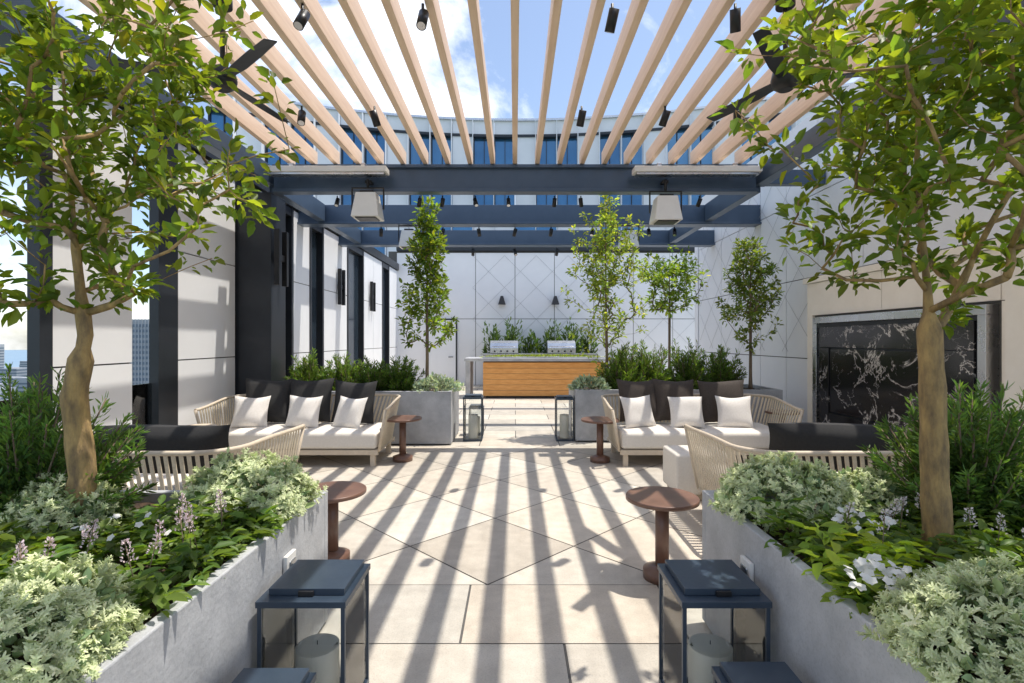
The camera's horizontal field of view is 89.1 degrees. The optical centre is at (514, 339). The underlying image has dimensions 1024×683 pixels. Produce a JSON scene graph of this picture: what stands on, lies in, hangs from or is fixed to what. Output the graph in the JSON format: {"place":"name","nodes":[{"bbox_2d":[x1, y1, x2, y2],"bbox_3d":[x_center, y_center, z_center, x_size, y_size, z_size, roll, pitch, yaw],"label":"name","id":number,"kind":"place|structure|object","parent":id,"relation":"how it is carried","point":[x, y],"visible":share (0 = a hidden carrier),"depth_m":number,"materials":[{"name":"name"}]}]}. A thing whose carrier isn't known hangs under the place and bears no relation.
{"place":"outdoors","nodes":[
{"label":"outdoors","id":0,"kind":"place"},
{"bbox_2d":[4,350,26,367],"bbox_3d":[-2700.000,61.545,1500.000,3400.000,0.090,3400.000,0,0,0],"label":"water","id":1,"kind":"structure","parent":0,"point":[15,357],"depth_m":1827.36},
{"bbox_2d":[0,344,130,400],"bbox_3d":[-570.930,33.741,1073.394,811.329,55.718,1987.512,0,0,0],"label":"distant city buildings","id":2,"kind":"structure","parent":0,"point":[19,373],"depth_m":680.36,"materials":[{"name":"blue glass"}]},
{"bbox_2d":[0,0,954,349],"label":"sky","id":3,"kind":"structure","parent":0,"point":[495,15],"materials":[{"name":"blue"}]},
{"bbox_2d":[234,385,764,682],"bbox_3d":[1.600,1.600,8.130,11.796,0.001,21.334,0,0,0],"label":"terrace paving","id":4,"kind":"structure","parent":0,"point":[573,595],"depth_m":3.90,"materials":[{"name":"beige tile"}]},
{"bbox_2d":[5,490,327,682],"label":"concrete planter","id":5,"kind":"object","parent":4,"relation":"on","point":[207,634],"visible":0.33,"depth_m":1.90,"materials":[{"name":"grey concrete"}]},
{"bbox_2d":[0,533,104,566],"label":"lime foliage","id":6,"kind":"object","parent":5,"relation":"in","point":[5,536],"visible":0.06,"depth_m":1.93,"materials":[{"name":"green plant"}]},
{"bbox_2d":[0,472,133,543],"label":"dusty miller","id":7,"kind":"object","parent":5,"relation":"on","point":[43,497],"visible":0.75,"depth_m":2.22,"materials":[{"name":"green plant"}]},
{"bbox_2d":[0,552,149,682],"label":"dusty miller","id":8,"kind":"object","parent":5,"relation":"in","point":[89,630],"visible":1,"depth_m":1.35,"materials":[{"name":"green plant"}]},
{"bbox_2d":[0,362,157,536],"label":"juniper shrub","id":9,"kind":"object","parent":5,"relation":"in","point":[31,449],"visible":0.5,"depth_m":2.43,"materials":[{"name":"green plant"}]},
{"bbox_2d":[10,489,227,605],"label":"astilbe flowers","id":10,"kind":"object","parent":5,"relation":"in","point":[94,526],"visible":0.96,"depth_m":1.85,"materials":[{"name":"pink plant"}]},
{"bbox_2d":[71,512,170,557],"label":"white flowers","id":11,"kind":"object","parent":5,"relation":"on","point":[138,525],"visible":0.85,"depth_m":2.07,"materials":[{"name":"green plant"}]},
{"bbox_2d":[0,491,292,625],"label":"leafy perennials","id":12,"kind":"object","parent":5,"relation":"in","point":[179,557],"visible":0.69,"depth_m":2.04,"materials":[{"name":"green plant"}]},
{"bbox_2d":[0,0,299,548],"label":"shade tree","id":13,"kind":"object","parent":5,"relation":"on","point":[48,41],"visible":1,"depth_m":2.29,"materials":[{"name":"green plant"}]},
{"bbox_2d":[170,447,327,528],"bbox_3d":[-1.341,0.715,2.615,0.700,0.359,0.655,0,0,0],"label":"dusty miller","id":14,"kind":"object","parent":5,"relation":"in","point":[288,487],"visible":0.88,"depth_m":2.50,"materials":[{"name":"green plant"}]},
{"bbox_2d":[283,549,295,573],"bbox_3d":[-1.044,1.060,2.420,0.028,0.140,0.100,0,0,0],"label":"outlet box","id":15,"kind":"object","parent":5,"relation":"attached to","point":[289,559],"visible":0.46,"depth_m":2.39,"materials":[{"name":"white paint"}]},
{"bbox_2d":[57,424,304,489],"bbox_3d":[-3.035,1.117,4.315,2.068,0.965,1.338,0,0,0],"label":"rope sofa","id":16,"kind":"object","parent":4,"relation":"on","point":[175,455],"visible":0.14,"depth_m":3.90,"materials":[{"name":"fabric"}]},
{"bbox_2d":[0,25,398,428],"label":"panel wall","id":17,"kind":"structure","parent":4,"relation":"on","point":[191,341],"depth_m":6.70,"materials":[{"name":"white stone"}]},
{"bbox_2d":[338,268,345,304],"bbox_3d":[-4.115,-1.250,12.300,0.110,0.840,0.330,0,0,0],"label":"wall sconce","id":18,"kind":"object","parent":17,"relation":"attached to","point":[341,287],"depth_m":12.17,"materials":[{"name":"black metal"}]},
{"bbox_2d":[370,281,375,311],"bbox_3d":[-4.115,-1.250,15.000,0.110,0.840,0.330,0,0,0],"label":"wall sconce","id":19,"kind":"object","parent":17,"relation":"attached to","point":[372,296],"depth_m":14.84,"materials":[{"name":"black metal"}]},
{"bbox_2d":[232,668,315,682],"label":"lantern","id":20,"kind":"object","parent":4,"relation":"on","point":[274,675],"visible":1,"depth_m":1.84,"materials":[{"name":"blue metal"}]},
{"bbox_2d":[194,378,400,466],"bbox_3d":[-2.810,1.065,7.045,2.418,1.070,1.118,0,0,0],"label":"rope sofa","id":21,"kind":"object","parent":4,"relation":"on","point":[350,426],"visible":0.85,"depth_m":6.92,"materials":[{"name":"fabric"}]},
{"bbox_2d":[255,560,370,682],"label":"lantern","id":22,"kind":"object","parent":4,"relation":"on","point":[343,585],"visible":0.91,"depth_m":2.21,"materials":[{"name":"blue metal"}]},
{"bbox_2d":[317,481,366,559],"bbox_3d":[-1.320,1.340,3.750,0.480,0.520,0.480,0,0,0],"label":"side table","id":23,"kind":"object","parent":4,"relation":"on","point":[340,491],"visible":0.6,"depth_m":3.71,"materials":[{"name":"brown wood"}]},
{"bbox_2d":[318,386,458,444],"bbox_3d":[-2.260,1.190,8.450,2.580,0.820,1.100,0,0,0],"label":"concrete planter","id":24,"kind":"object","parent":4,"relation":"on","point":[437,411],"visible":0.34,"depth_m":7.90,"materials":[{"name":"grey concrete"}]},
{"bbox_2d":[283,347,333,384],"bbox_3d":[-3.277,0.517,8.323,0.821,0.829,0.859,0,0,39],"label":"juniper shrub","id":25,"kind":"object","parent":24,"relation":"in","point":[304,371],"visible":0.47,"depth_m":8.22,"materials":[{"name":"green plant"}]},
{"bbox_2d":[315,352,365,390],"bbox_3d":[-2.775,0.567,8.401,0.897,0.820,0.836,0,0,-35],"label":"juniper shrub","id":26,"kind":"object","parent":24,"relation":"in","point":[341,371],"visible":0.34,"depth_m":8.23,"materials":[{"name":"green plant"}]},
{"bbox_2d":[344,355,397,390],"bbox_3d":[-2.253,0.598,8.277,0.831,0.763,0.819,0,0,0],"label":"juniper shrub","id":27,"kind":"object","parent":24,"relation":"in","point":[373,374],"visible":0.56,"depth_m":8.12,"materials":[{"name":"green plant"}]},
{"bbox_2d":[380,355,429,390],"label":"juniper shrub","id":28,"kind":"object","parent":24,"relation":"in","point":[402,379],"visible":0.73,"depth_m":8.27,"materials":[{"name":"green plant"}]},
{"bbox_2d":[395,195,458,390],"bbox_3d":[-1.401,-0.744,8.422,1.053,3.187,0.948,0,0,0],"label":"columnar tree","id":29,"kind":"object","parent":24,"relation":"on","point":[430,245],"visible":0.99,"depth_m":8.32,"materials":[{"name":"green plant"}]},
{"bbox_2d":[412,372,464,391],"bbox_3d":[-1.203,0.654,8.200,0.846,0.338,0.715,0,0,0],"label":"dusty miller","id":30,"kind":"object","parent":24,"relation":"in","point":[447,382],"visible":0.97,"depth_m":8.09,"materials":[{"name":"green plant"}]},
{"bbox_2d":[387,415,421,462],"bbox_3d":[-1.490,1.315,6.900,0.500,0.570,0.500,0,0,0],"label":"side table","id":31,"kind":"object","parent":4,"relation":"on","point":[402,456],"visible":0.86,"depth_m":6.86,"materials":[{"name":"brown wood"}]},
{"bbox_2d":[463,394,483,440],"bbox_3d":[-0.670,1.238,8.350,0.310,0.724,0.310,0,0,0],"label":"lantern","id":32,"kind":"object","parent":4,"relation":"on","point":[472,427],"visible":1,"depth_m":8.28,"materials":[{"name":"black metal"}]},
{"bbox_2d":[469,404,483,435],"bbox_3d":[-0.650,1.348,8.800,0.250,0.504,0.250,0,0,0],"label":"lantern","id":33,"kind":"object","parent":4,"relation":"on","point":[474,406],"visible":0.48,"depth_m":8.75,"materials":[{"name":"clear glass"}]},
{"bbox_2d":[0,0,1023,421],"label":"pergola","id":34,"kind":"object","parent":4,"relation":"on","point":[260,324],"visible":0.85,"depth_m":6.94,"materials":[{"name":"brown wood"}]},
{"bbox_2d":[97,0,289,122],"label":"ceiling fan","id":35,"kind":"object","parent":34,"relation":"hanging from","point":[248,58],"visible":0.53,"depth_m":3.88,"materials":[{"name":"black metal"}]},
{"bbox_2d":[274,229,288,286],"bbox_3d":[-3.585,-1.250,7.950,0.110,0.840,0.330,0,0,0],"label":"wall sconce","id":36,"kind":"object","parent":34,"relation":"attached to","point":[279,258],"depth_m":7.83,"materials":[{"name":"black metal"}]},
{"bbox_2d":[293,3,309,30],"bbox_3d":[-1.662,-2.516,4.053,0.080,0.216,0.148,0,0,18],"label":"spotlight","id":37,"kind":"object","parent":34,"relation":"attached to","point":[301,20],"visible":1,"depth_m":4.03,"materials":[{"name":"black metal"}]},
{"bbox_2d":[297,106,305,125],"bbox_3d":[-2.398,-2.516,5.843,0.084,0.228,0.155,0,0,-14],"label":"spotlight","id":38,"kind":"object","parent":34,"relation":"attached to","point":[301,118],"visible":1,"depth_m":5.81,"materials":[{"name":"black metal"}]},
{"bbox_2d":[268,163,388,176],"bbox_3d":[-2.715,-2.473,7.595,1.730,0.175,0.290,0,0,0],"label":"infrared heater","id":39,"kind":"object","parent":34,"relation":"attached to","point":[294,170],"visible":0.94,"depth_m":7.47,"materials":[{"name":"white paint"}]},
{"bbox_2d":[351,179,383,221],"bbox_3d":[-2.150,-2.053,7.600,0.480,0.595,0.357,0,0,0],"label":"pendant speaker","id":40,"kind":"object","parent":34,"relation":"hanging from","point":[366,205],"visible":1,"depth_m":7.46},
{"bbox_2d":[369,106,380,126],"bbox_3d":[-1.577,-2.516,5.857,0.084,0.228,0.158,0,0,26],"label":"spotlight","id":41,"kind":"object","parent":34,"relation":"attached to","point":[375,118],"visible":1,"depth_m":5.83,"materials":[{"name":"black metal"}]},
{"bbox_2d":[398,225,420,248],"bbox_3d":[-2.050,-2.062,10.100,0.432,0.576,0.322,0,0,0],"label":"pendant speaker","id":42,"kind":"object","parent":34,"relation":"hanging from","point":[406,234],"visible":0.6,"depth_m":9.97},
{"bbox_2d":[416,3,428,30],"bbox_3d":[-0.721,-2.516,4.053,0.086,0.217,0.146,0,0,0],"label":"spotlight","id":43,"kind":"object","parent":34,"relation":"attached to","point":[422,19],"visible":1,"depth_m":4.02,"materials":[{"name":"black metal"}]},
{"bbox_2d":[576,106,586,126],"bbox_3d":[0.748,-2.516,5.857,0.084,0.228,0.156,0,0,-19],"label":"spotlight","id":44,"kind":"object","parent":34,"relation":"attached to","point":[581,117],"visible":1,"depth_m":5.83,"materials":[{"name":"black metal"}]},
{"bbox_2d":[604,3,618,33],"bbox_3d":[0.758,-2.516,4.067,0.080,0.216,0.149,0,0,-19],"label":"spotlight","id":45,"kind":"object","parent":34,"relation":"attached to","point":[612,18],"visible":1,"depth_m":4.04,"materials":[{"name":"black metal"}]},
{"bbox_2d":[617,225,639,248],"bbox_3d":[2.200,-2.062,10.100,0.432,0.576,0.322,0,0,0],"label":"pendant speaker","id":46,"kind":"object","parent":34,"relation":"hanging from","point":[635,242],"visible":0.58,"depth_m":9.97},
{"bbox_2d":[659,106,670,126],"bbox_3d":[1.686,-2.516,5.857,0.084,0.227,0.159,0,0,-27],"label":"spotlight","id":47,"kind":"object","parent":34,"relation":"attached to","point":[664,118],"visible":1,"depth_m":5.83,"materials":[{"name":"black metal"}]},
{"bbox_2d":[649,179,682,224],"bbox_3d":[2.200,-2.027,7.600,0.480,0.645,0.357,0,0,0],"label":"pendant speaker","id":48,"kind":"object","parent":34,"relation":"hanging from","point":[666,209],"visible":1,"depth_m":7.46},
{"bbox_2d":[632,163,762,176],"bbox_3d":[2.635,-2.473,7.595,1.830,0.175,0.290,0,0,0],"label":"infrared heater","id":49,"kind":"object","parent":34,"relation":"attached to","point":[731,170],"visible":0.98,"depth_m":7.47,"materials":[{"name":"white paint"}]},
{"bbox_2d":[696,196,701,206],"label":"spotlight","id":50,"kind":"object","parent":34,"relation":"attached to","point":[699,201],"visible":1,"depth_m":7.88,"materials":[{"name":"black metal"}]},
{"bbox_2d":[730,3,740,33],"bbox_3d":[1.723,-2.516,4.066,0.080,0.216,0.150,0,0,24],"label":"spotlight","id":51,"kind":"object","parent":34,"relation":"attached to","point":[735,19],"visible":1,"depth_m":4.04,"materials":[{"name":"black metal"}]},
{"bbox_2d":[706,0,868,121],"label":"ceiling fan","id":52,"kind":"object","parent":34,"relation":"hanging from","point":[781,83],"visible":0.57,"depth_m":3.96,"materials":[{"name":"black metal"}]},
{"bbox_2d":[464,357,614,397],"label":"bar island","id":53,"kind":"structure","parent":4,"relation":"on","point":[528,377],"depth_m":14.30,"materials":[{"name":"brown wood"}]},
{"bbox_2d":[482,353,597,361],"bbox_3d":[0.800,1.020,17.000,3.700,1.160,0.900,0,0,0],"label":"kitchen counter","id":54,"kind":"object","parent":53,"relation":"on","point":[494,354],"visible":0.17,"depth_m":16.95,"materials":[{"name":"grey stone"}]},
{"bbox_2d":[490,341,517,352],"bbox_3d":[-0.350,0.220,16.953,0.900,0.400,0.694,0,0,0],"label":"gas grill","id":55,"kind":"object","parent":54,"relation":"on","point":[503,346],"visible":1,"depth_m":16.71,"materials":[{"name":"silver metal"}]},
{"bbox_2d":[547,341,575,352],"bbox_3d":[1.500,0.220,16.953,0.900,0.400,0.694,0,0,0],"label":"gas grill","id":56,"kind":"object","parent":54,"relation":"on","point":[561,346],"visible":1,"depth_m":16.71,"materials":[{"name":"silver metal"}]},
{"bbox_2d":[479,354,604,357],"bbox_3d":[0.779,0.440,14.582,3.570,0.132,0.510,0,0,0],"label":"sedum planting","id":57,"kind":"object","parent":53,"relation":"on","point":[543,355],"visible":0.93,"depth_m":14.51,"materials":[{"name":"green plant"}]},
{"bbox_2d":[389,247,694,384],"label":"back panel wall","id":58,"kind":"structure","parent":4,"relation":"on","point":[532,280],"depth_m":18.46,"materials":[{"name":"white concrete"}]},
{"bbox_2d":[428,319,456,384],"bbox_3d":[-2.575,0.425,18.385,1.050,2.350,0.140,0,0,0],"label":"service door","id":59,"kind":"structure","parent":58,"relation":"attached to","point":[443,359],"depth_m":18.40,"materials":[{"name":"white metal"}]},
{"bbox_2d":[498,296,505,304],"bbox_3d":[-0.460,-1.400,18.311,0.257,0.300,0.278,0,0,0],"label":"wall lamp","id":60,"kind":"object","parent":58,"relation":"attached to","point":[501,301],"visible":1,"depth_m":18.21,"materials":[{"name":"black metal"}]},
{"bbox_2d":[551,296,558,304],"bbox_3d":[1.420,-1.400,18.311,0.257,0.300,0.278,0,0,0],"label":"wall lamp","id":61,"kind":"object","parent":58,"relation":"attached to","point":[555,301],"visible":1,"depth_m":18.22,"materials":[{"name":"grey metal"}]},
{"bbox_2d":[473,255,694,350],"bbox_3d":[2.450,-1.300,18.445,7.905,3.405,0.007,0,0,0],"label":"wall wire trellis","id":62,"kind":"object","parent":58,"relation":"attached to","point":[541,324],"depth_m":18.44,"materials":[{"name":"grey metal"}]},
{"bbox_2d":[554,395,573,440],"bbox_3d":[0.790,1.248,8.350,0.290,0.704,0.290,0,0,0],"label":"lantern","id":63,"kind":"object","parent":4,"relation":"on","point":[564,428],"visible":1,"depth_m":8.29,"materials":[{"name":"black metal"}]},
{"bbox_2d":[581,416,618,463],"bbox_3d":[1.120,1.320,6.850,0.500,0.560,0.500,0,0,0],"label":"side table","id":64,"kind":"object","parent":4,"relation":"on","point":[599,457],"visible":0.98,"depth_m":6.80,"materials":[{"name":"brown wood"}]},
{"bbox_2d":[626,486,699,585],"bbox_3d":[0.990,1.325,3.500,0.480,0.550,0.480,0,0,0],"label":"side table","id":65,"kind":"object","parent":4,"relation":"on","point":[662,502],"visible":0.73,"depth_m":3.46,"materials":[{"name":"brown wood"}]},
{"bbox_2d":[569,384,782,441],"bbox_3d":[2.575,1.190,8.675,3.250,0.820,1.050,0,0,0],"label":"concrete planter","id":66,"kind":"object","parent":4,"relation":"on","point":[588,403],"visible":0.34,"depth_m":8.15,"materials":[{"name":"grey concrete"}]},
{"bbox_2d":[566,373,610,389],"bbox_3d":[1.179,0.682,8.411,0.714,0.291,0.616,0,0,0],"label":"dusty miller","id":67,"kind":"object","parent":66,"relation":"in","point":[580,381],"visible":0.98,"depth_m":8.27,"materials":[{"name":"green plant"}]},
{"bbox_2d":[561,195,649,380],"bbox_3d":[1.537,-0.999,8.555,1.328,3.697,1.150,0,0,-32],"label":"columnar tree","id":68,"kind":"object","parent":66,"relation":"on","point":[606,241],"visible":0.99,"depth_m":8.52,"materials":[{"name":"green plant"}]},
{"bbox_2d":[594,342,648,388],"bbox_3d":[1.728,0.489,8.541,0.922,0.957,0.667,0,0,21],"label":"juniper shrub","id":69,"kind":"object","parent":66,"relation":"in","point":[621,368],"visible":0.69,"depth_m":8.43,"materials":[{"name":"green plant"}]},
{"bbox_2d":[629,339,673,380],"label":"juniper shrub","id":70,"kind":"object","parent":66,"relation":"in","point":[653,369],"visible":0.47,"depth_m":8.53,"materials":[{"name":"green plant"}]},
{"bbox_2d":[652,336,714,388],"bbox_3d":[2.791,0.457,8.518,1.103,1.039,0.796,0,0,0],"label":"juniper shrub","id":71,"kind":"object","parent":66,"relation":"in","point":[690,366],"visible":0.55,"depth_m":8.44,"materials":[{"name":"green plant"}]},
{"bbox_2d":[697,344,747,387],"bbox_3d":[3.396,0.534,8.600,0.960,0.944,0.795,0,0,0],"label":"juniper shrub","id":72,"kind":"object","parent":66,"relation":"in","point":[721,369],"visible":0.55,"depth_m":8.49,"materials":[{"name":"green plant"}]},
{"bbox_2d":[715,236,785,388],"bbox_3d":[3.830,-0.434,8.488,1.046,2.568,0.956,0,0,26],"label":"ornamental tree","id":73,"kind":"object","parent":66,"relation":"on","point":[757,310],"visible":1,"depth_m":8.45,"materials":[{"name":"green plant"}]},
{"bbox_2d":[663,445,727,499],"bbox_3d":[1.875,1.365,5.400,0.550,0.470,0.500,0,0,0],"label":"ottoman","id":74,"kind":"object","parent":4,"relation":"on","point":[678,473],"visible":0.44,"depth_m":5.18,"materials":[{"name":"fabric"}]},
{"bbox_2d":[601,379,803,466],"bbox_3d":[2.410,1.070,7.045,2.418,1.060,1.118,0,0,0],"label":"rope sofa","id":75,"kind":"object","parent":4,"relation":"on","point":[723,410],"visible":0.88,"depth_m":6.92,"materials":[{"name":"fabric"}]},
{"bbox_2d":[657,560,771,682],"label":"lantern","id":76,"kind":"object","parent":4,"relation":"on","point":[684,585],"visible":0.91,"depth_m":2.21,"materials":[{"name":"blue metal"}]},
{"bbox_2d":[711,662,801,682],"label":"lantern","id":77,"kind":"object","parent":4,"relation":"on","point":[753,672],"visible":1,"depth_m":1.84,"materials":[{"name":"blue metal"}]},
{"bbox_2d":[765,409,799,422],"bbox_3d":[3.750,1.300,7.300,0.440,0.600,0.440,0,0,0],"label":"side table","id":78,"kind":"object","parent":4,"relation":"on","point":[769,412],"visible":0.3,"depth_m":7.26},
{"bbox_2d":[684,422,1021,494],"bbox_3d":[2.730,1.116,4.315,2.238,0.968,1.338,0,0,0],"label":"rope sofa","id":79,"kind":"object","parent":4,"relation":"on","point":[834,447],"visible":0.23,"depth_m":3.90,"materials":[{"name":"fabric"}]},
{"bbox_2d":[702,490,1015,682],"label":"concrete planter","id":80,"kind":"object","parent":4,"relation":"on","point":[813,639],"visible":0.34,"depth_m":1.93,"materials":[{"name":"grey concrete"}]},
{"bbox_2d":[740,555,753,581],"bbox_3d":[1.044,1.060,2.350,0.028,0.140,0.100,0,0,0],"label":"outlet box","id":81,"kind":"object","parent":80,"relation":"attached to","point":[746,566],"visible":0.45,"depth_m":2.32,"materials":[{"name":"white paint"}]},
{"bbox_2d":[708,450,871,532],"bbox_3d":[1.350,0.726,2.634,0.742,0.336,0.673,0,0,0],"label":"dusty miller","id":82,"kind":"object","parent":80,"relation":"in","point":[782,476],"visible":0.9,"depth_m":2.48,"materials":[{"name":"green plant"}]},
{"bbox_2d":[784,517,935,607],"bbox_3d":[1.251,0.788,1.896,0.433,0.209,0.562,0,0,0],"label":"lime foliage","id":83,"kind":"object","parent":80,"relation":"on","point":[868,543],"visible":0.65,"depth_m":1.87,"materials":[{"name":"green plant"}]},
{"bbox_2d":[831,506,895,534],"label":"white flowers","id":84,"kind":"object","parent":80,"relation":"in","point":[837,518],"visible":0.73,"depth_m":2.11,"materials":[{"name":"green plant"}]},
{"bbox_2d":[708,0,1023,562],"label":"shade tree","id":85,"kind":"object","parent":80,"relation":"on","point":[905,64],"visible":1,"depth_m":2.14,"materials":[{"name":"green plant"}]},
{"bbox_2d":[816,465,919,519],"bbox_3d":[1.797,0.769,2.657,0.476,0.258,0.454,0,0,0],"label":"dusty miller","id":86,"kind":"object","parent":80,"relation":"on","point":[863,481],"visible":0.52,"depth_m":2.55,"materials":[{"name":"green plant"}]},
{"bbox_2d":[749,495,1023,618],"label":"leafy perennials","id":87,"kind":"object","parent":80,"relation":"in","point":[980,541],"visible":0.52,"depth_m":2.10,"materials":[{"name":"green plant"}]},
{"bbox_2d":[822,571,972,620],"bbox_3d":[1.212,0.833,1.658,0.353,0.134,0.365,0,0,0],"label":"flower foliage","id":88,"kind":"object","parent":80,"relation":"on","point":[867,591],"visible":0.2,"depth_m":1.69,"materials":[{"name":"green plant"}]},
{"bbox_2d":[844,553,919,592],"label":"white flowers","id":89,"kind":"object","parent":88,"relation":"on","point":[864,566],"visible":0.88,"depth_m":1.65,"materials":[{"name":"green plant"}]},
{"bbox_2d":[841,492,1023,546],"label":"astilbe flowers","id":90,"kind":"object","parent":80,"relation":"in","point":[904,502],"visible":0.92,"depth_m":2.10,"materials":[{"name":"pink plant"}]},
{"bbox_2d":[855,549,1023,682],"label":"dusty miller","id":91,"kind":"object","parent":80,"relation":"in","point":[934,603],"visible":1,"depth_m":1.33,"materials":[{"name":"green plant"}]},
{"bbox_2d":[856,378,1023,538],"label":"juniper shrub","id":92,"kind":"object","parent":80,"relation":"in","point":[986,464],"visible":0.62,"depth_m":2.40,"materials":[{"name":"green plant"}]},
{"bbox_2d":[695,5,1023,422],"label":"panel wall","id":93,"kind":"structure","parent":4,"relation":"on","point":[774,365],"depth_m":8.91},
{"bbox_2d":[700,168,807,350],"bbox_3d":[4.700,-1.550,10.750,0.006,3.504,4.904,0,0,0],"label":"wall wire trellis","id":94,"kind":"object","parent":93,"relation":"attached to","point":[753,276],"depth_m":10.03,"materials":[{"name":"grey metal"}]},
{"bbox_2d":[803,238,1023,441],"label":"stone fireplace wall","id":95,"kind":"structure","parent":4,"relation":"on","point":[1007,297],"depth_m":5.51,"materials":[{"name":"beige stone"}]},
{"bbox_2d":[812,304,998,427],"bbox_3d":[4.280,0.530,6.020,0.120,1.700,2.720,0,0,0],"label":"outdoor fireplace","id":96,"kind":"object","parent":95,"relation":"on","point":[865,368],"visible":0.52,"depth_m":5.98,"materials":[{"name":"black stone"}]},
{"bbox_2d":[207,82,852,256],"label":"curved apartment tower","id":97,"kind":"structure","parent":0,"point":[527,133],"depth_m":24.67,"materials":[{"name":"blue metal"}]},
{"label":"ground","id":98,"kind":"structure","parent":0,"visible":0},
{"bbox_2d":[131,319,148,384],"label":"office tower","id":99,"kind":"structure","parent":98,"relation":"on","point":[140,351],"depth_m":299.70,"materials":[{"name":"blue glass"}]},
{"bbox_3d":[3.000,1.250,10.100,0.800,0.700,0.800,0,0,0],"label":"concrete planter","id":100,"kind":"object","parent":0,"visible":0},
{"bbox_2d":[634,244,710,373],"bbox_3d":[3.026,-0.120,10.091,1.382,3.439,1.073,0,0,0],"label":"ornamental tree","id":101,"kind":"object","parent":100,"relation":"in","point":[656,278],"visible":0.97,"depth_m":9.98,"materials":[{"name":"green plant"}]},
{"bbox_3d":[0.850,1.100,17.900,3.700,1.000,0.600,0,0,0],"label":"concrete planter","id":102,"kind":"object","parent":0,"visible":0},
{"bbox_2d":[481,322,501,352],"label":"shrub","id":103,"kind":"object","parent":102,"relation":"on","point":[496,336],"visible":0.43,"depth_m":17.83,"materials":[{"name":"green plant"}]},
{"bbox_2d":[501,317,526,352],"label":"shrub","id":104,"kind":"object","parent":102,"relation":"on","point":[510,336],"visible":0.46,"depth_m":17.78,"materials":[{"name":"green plant"}]},
{"bbox_2d":[518,329,543,352],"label":"shrub","id":105,"kind":"object","parent":102,"relation":"on","point":[531,347],"visible":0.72,"depth_m":17.83,"materials":[{"name":"green plant"}]},
{"bbox_2d":[541,319,561,352],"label":"shrub","id":106,"kind":"object","parent":102,"relation":"on","point":[551,338],"visible":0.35,"depth_m":17.83,"materials":[{"name":"green plant"}]},
{"bbox_2d":[560,317,581,352],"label":"shrub","id":107,"kind":"object","parent":102,"relation":"on","point":[567,329],"visible":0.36,"depth_m":17.86,"materials":[{"name":"green plant"}]},
{"bbox_2d":[575,329,598,353],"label":"shrub","id":108,"kind":"object","parent":102,"relation":"on","point":[584,343],"visible":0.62,"depth_m":17.82,"materials":[{"name":"green plant"}]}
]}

